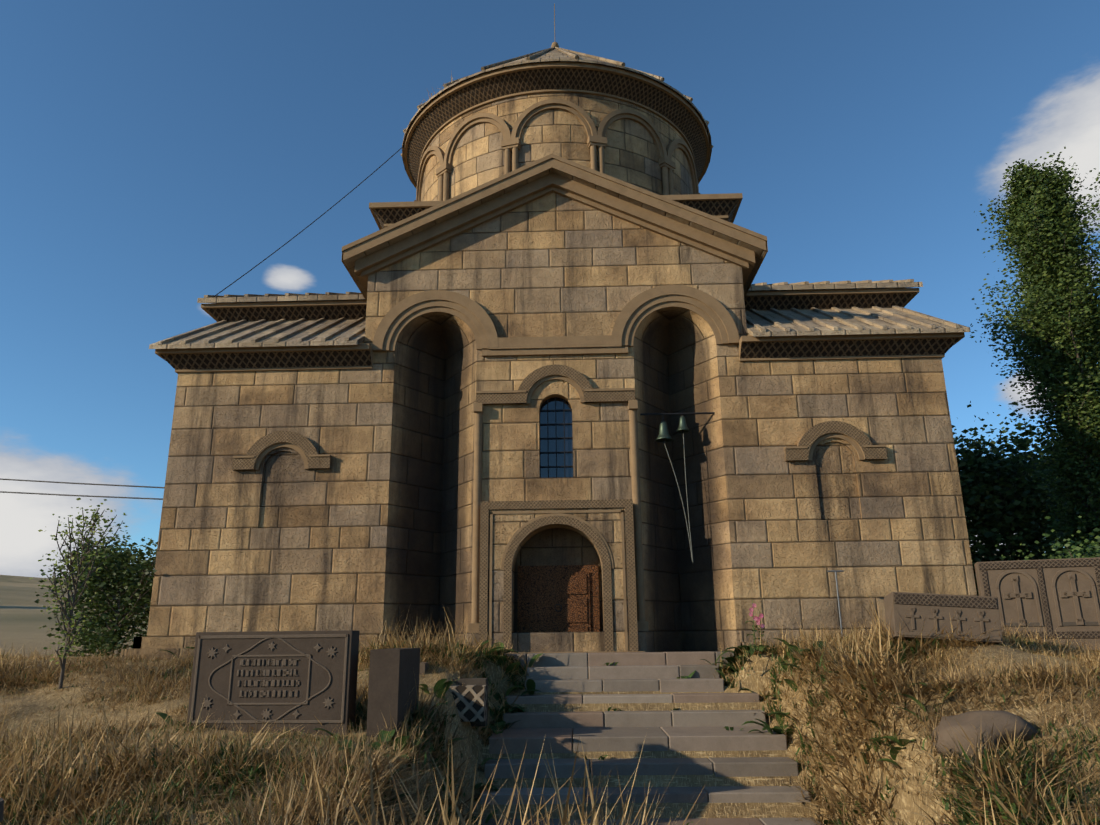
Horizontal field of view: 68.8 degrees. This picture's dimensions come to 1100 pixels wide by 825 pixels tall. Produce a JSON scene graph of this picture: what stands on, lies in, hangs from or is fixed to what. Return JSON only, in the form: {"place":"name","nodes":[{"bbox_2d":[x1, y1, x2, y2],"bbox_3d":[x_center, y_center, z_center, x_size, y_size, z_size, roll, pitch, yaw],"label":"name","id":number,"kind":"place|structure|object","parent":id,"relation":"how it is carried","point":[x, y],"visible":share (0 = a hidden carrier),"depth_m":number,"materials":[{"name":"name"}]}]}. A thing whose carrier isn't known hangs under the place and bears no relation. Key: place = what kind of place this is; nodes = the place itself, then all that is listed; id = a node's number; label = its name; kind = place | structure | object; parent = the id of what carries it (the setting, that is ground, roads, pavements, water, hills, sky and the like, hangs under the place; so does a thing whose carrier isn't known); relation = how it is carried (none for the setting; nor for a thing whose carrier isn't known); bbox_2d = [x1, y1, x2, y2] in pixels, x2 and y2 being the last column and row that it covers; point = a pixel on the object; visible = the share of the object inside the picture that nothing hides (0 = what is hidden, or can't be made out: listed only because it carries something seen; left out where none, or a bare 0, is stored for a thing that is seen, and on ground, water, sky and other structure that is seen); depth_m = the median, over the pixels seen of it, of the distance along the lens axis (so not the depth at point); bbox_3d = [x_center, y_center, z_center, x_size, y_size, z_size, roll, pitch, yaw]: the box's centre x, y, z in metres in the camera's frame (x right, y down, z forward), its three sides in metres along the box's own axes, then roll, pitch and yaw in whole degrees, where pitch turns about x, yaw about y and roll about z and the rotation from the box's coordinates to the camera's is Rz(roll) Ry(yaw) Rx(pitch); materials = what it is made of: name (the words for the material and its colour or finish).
{"place":"outdoors","nodes":[
{"label":"outdoors","id":0,"kind":"place"},
{"bbox_2d":[0,554,1099,824],"bbox_3d":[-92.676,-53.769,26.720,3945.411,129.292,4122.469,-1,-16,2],"label":"ground","id":1,"kind":"structure","parent":0,"point":[22,618],"depth_m":10.77,"materials":[{"name":"brown soil"}]},
{"bbox_2d":[29,498,128,688],"bbox_3d":[-7.538,2.860,12.854,1.185,3.146,1.228,-1,-16,2],"label":"young tree","id":2,"kind":"object","parent":1,"relation":"on","point":[69,621],"visible":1,"depth_m":12.88,"materials":[{"name":"green plant"}]},
{"bbox_2d":[66,536,122,595],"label":"tree","id":3,"kind":"object","parent":1,"relation":"on","point":[86,560],"depth_m":136.55,"materials":[{"name":"green plant"}]},
{"bbox_2d":[41,526,157,658],"bbox_3d":[-8.981,3.735,16.973,3.200,3.336,3.424,8,-18,-28],"label":"bush","id":4,"kind":"object","parent":1,"relation":"on","point":[128,581],"visible":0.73,"depth_m":16.67,"materials":[{"name":"green plant"}]},
{"bbox_2d":[123,553,154,646],"bbox_3d":[-10.981,5.372,22.514,3.433,3.227,3.653,-1,-16,2],"label":"bush","id":5,"kind":"object","parent":1,"relation":"on","point":[141,619],"visible":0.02,"depth_m":22.47,"materials":[{"name":"green plant"}]},
{"bbox_2d":[187,630,359,735],"bbox_3d":[-3.242,3.203,9.440,1.900,1.220,0.292,-2,-16,4],"label":"carved stone plaque","id":6,"kind":"object","parent":1,"relation":"on","point":[249,678],"depth_m":9.33,"materials":[{"name":"grey stone"}]},
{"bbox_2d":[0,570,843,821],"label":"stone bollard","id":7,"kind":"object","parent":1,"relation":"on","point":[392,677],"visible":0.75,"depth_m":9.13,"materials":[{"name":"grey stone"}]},
{"bbox_2d":[448,685,486,721],"bbox_3d":[-1.374,4.166,11.523,0.900,0.470,0.330,-1,-16,2],"label":"lattice panel","id":8,"kind":"object","parent":1,"relation":"on","point":[471,703],"visible":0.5,"depth_m":11.37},
{"bbox_2d":[0,581,1099,824],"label":"dry grass","id":9,"kind":"structure","parent":1,"relation":"on","point":[48,777],"depth_m":8.12,"materials":[{"name":"plant"}]},
{"bbox_2d":[477,651,822,824],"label":"stone steps","id":10,"kind":"structure","parent":1,"relation":"on","point":[697,730],"depth_m":11.51,"materials":[{"name":"grey stone"}]},
{"bbox_2d":[884,592,1002,643],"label":"carved stone slab","id":11,"kind":"structure","parent":1,"relation":"on","point":[979,616],"depth_m":10.50,"materials":[{"name":"grey stone"}]},
{"bbox_2d":[931,710,1037,760],"bbox_3d":[4.232,3.193,7.866,0.979,0.535,0.733,-1,-16,2],"label":"field rock","id":12,"kind":"object","parent":1,"relation":"on","point":[982,719],"visible":0.6,"depth_m":7.66,"materials":[{"name":"grey stone"}]},
{"bbox_2d":[952,398,1074,595],"bbox_3d":[19.366,4.543,34.725,9.774,10.594,11.810,-14,-21,41],"label":"broad tree","id":13,"kind":"object","parent":1,"relation":"on","point":[996,498],"visible":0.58,"depth_m":33.38,"materials":[{"name":"green plant"}]},
{"bbox_2d":[968,146,1099,556],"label":"poplar tree","id":14,"kind":"object","parent":1,"relation":"on","point":[1057,323],"visible":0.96,"depth_m":27.62,"materials":[{"name":"green plant"}]},
{"bbox_2d":[996,389,1087,558],"bbox_3d":[25.352,5.242,38.669,12.796,11.235,10.326,8,-18,-29],"label":"broad tree","id":15,"kind":"object","parent":1,"relation":"on","point":[1013,433],"visible":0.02,"depth_m":37.80,"materials":[{"name":"green plant"}]},
{"bbox_2d":[995,516,1099,559],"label":"bush","id":16,"kind":"object","parent":1,"relation":"on","point":[1079,552],"visible":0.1,"depth_m":14.69,"materials":[{"name":"green plant"}]},
{"bbox_2d":[1078,168,1099,293],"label":"poplar tree","id":17,"kind":"object","parent":1,"relation":"on","point":[1092,205],"visible":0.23,"depth_m":32.52,"materials":[{"name":"green plant"}]},
{"bbox_3d":[0.334,1.464,23.759,16.720,11.420,15.355,-1,-16,2],"label":"church","id":18,"kind":"object","parent":1,"relation":"on","visible":0},
{"bbox_2d":[0,146,403,499],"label":"overhead cables","id":19,"kind":"object","parent":18,"relation":"attached to","point":[153,486],"visible":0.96,"depth_m":18.83,"materials":[{"name":"black"}]},
{"bbox_2d":[341,154,767,300],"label":"gable cornice","id":20,"kind":"structure","parent":18,"relation":"attached to","point":[532,169],"depth_m":17.39,"materials":[{"name":"stone"}]},
{"bbox_2d":[479,499,644,653],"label":"portal mouldings","id":21,"kind":"object","parent":18,"relation":"attached to","point":[522,532],"visible":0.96,"depth_m":15.47,"materials":[{"name":"brown stone"}]},
{"bbox_2d":[640,412,714,561],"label":"hanging bells","id":22,"kind":"object","parent":18,"relation":"attached to","point":[664,436],"visible":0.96,"depth_m":16.51,"materials":[{"name":"grey metal"}]},
{"bbox_2d":[0,0,1099,577],"label":"sky","id":23,"kind":"structure","parent":0,"point":[154,153],"materials":[{"name":"blue"}]},
{"bbox_2d":[147,192,976,651],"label":"church wall","id":24,"kind":"structure","parent":0,"point":[369,530],"depth_m":16.42,"materials":[{"name":"beige stone"}]},
{"bbox_2d":[120,172,964,659],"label":"church cornices","id":25,"kind":"object","parent":24,"relation":"attached to","point":[632,316],"visible":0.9,"depth_m":16.89,"materials":[{"name":"brown stone"}]},
{"bbox_2d":[540,397,572,477],"bbox_3d":[0.128,0.533,16.679,0.720,1.810,0.100,-1,-16,2],"label":"church window","id":26,"kind":"structure","parent":24,"relation":"in","point":[556,447],"depth_m":16.67,"materials":[{"name":"blue glass"}]},
{"bbox_2d":[487,508,629,650],"bbox_3d":[0.147,3.326,15.490,2.940,3.190,0.312,-1,-16,2],"label":"portal frame","id":27,"kind":"object","parent":24,"relation":"attached to","point":[607,526],"visible":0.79,"depth_m":15.51,"materials":[{"name":"beige stone"}]},
{"bbox_2d":[518,565,599,632],"bbox_3d":[0.164,3.840,15.749,1.600,1.660,0.163,-1,-16,2],"label":"church door","id":28,"kind":"structure","parent":27,"relation":"in","point":[558,598],"depth_m":15.76,"materials":[{"name":"brown wood"}]},
{"bbox_2d":[149,168,970,348],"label":"church roof slabs","id":29,"kind":"structure","parent":24,"relation":"on","point":[771,322],"depth_m":17.66,"materials":[{"name":"grey stone"}]},
{"bbox_2d":[401,4,712,200],"bbox_3d":[0.205,-9.025,26.124,9.833,10.300,9.833,-1,-16,2],"label":"dome drum","id":30,"kind":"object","parent":29,"relation":"on","point":[619,121],"depth_m":21.77,"materials":[{"name":"beige stone"}]},
{"bbox_2d":[974,557,1099,649],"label":"khachkar wall","id":31,"kind":"structure","parent":0,"point":[1062,596],"depth_m":12.54,"materials":[{"name":"stone"}]}
]}

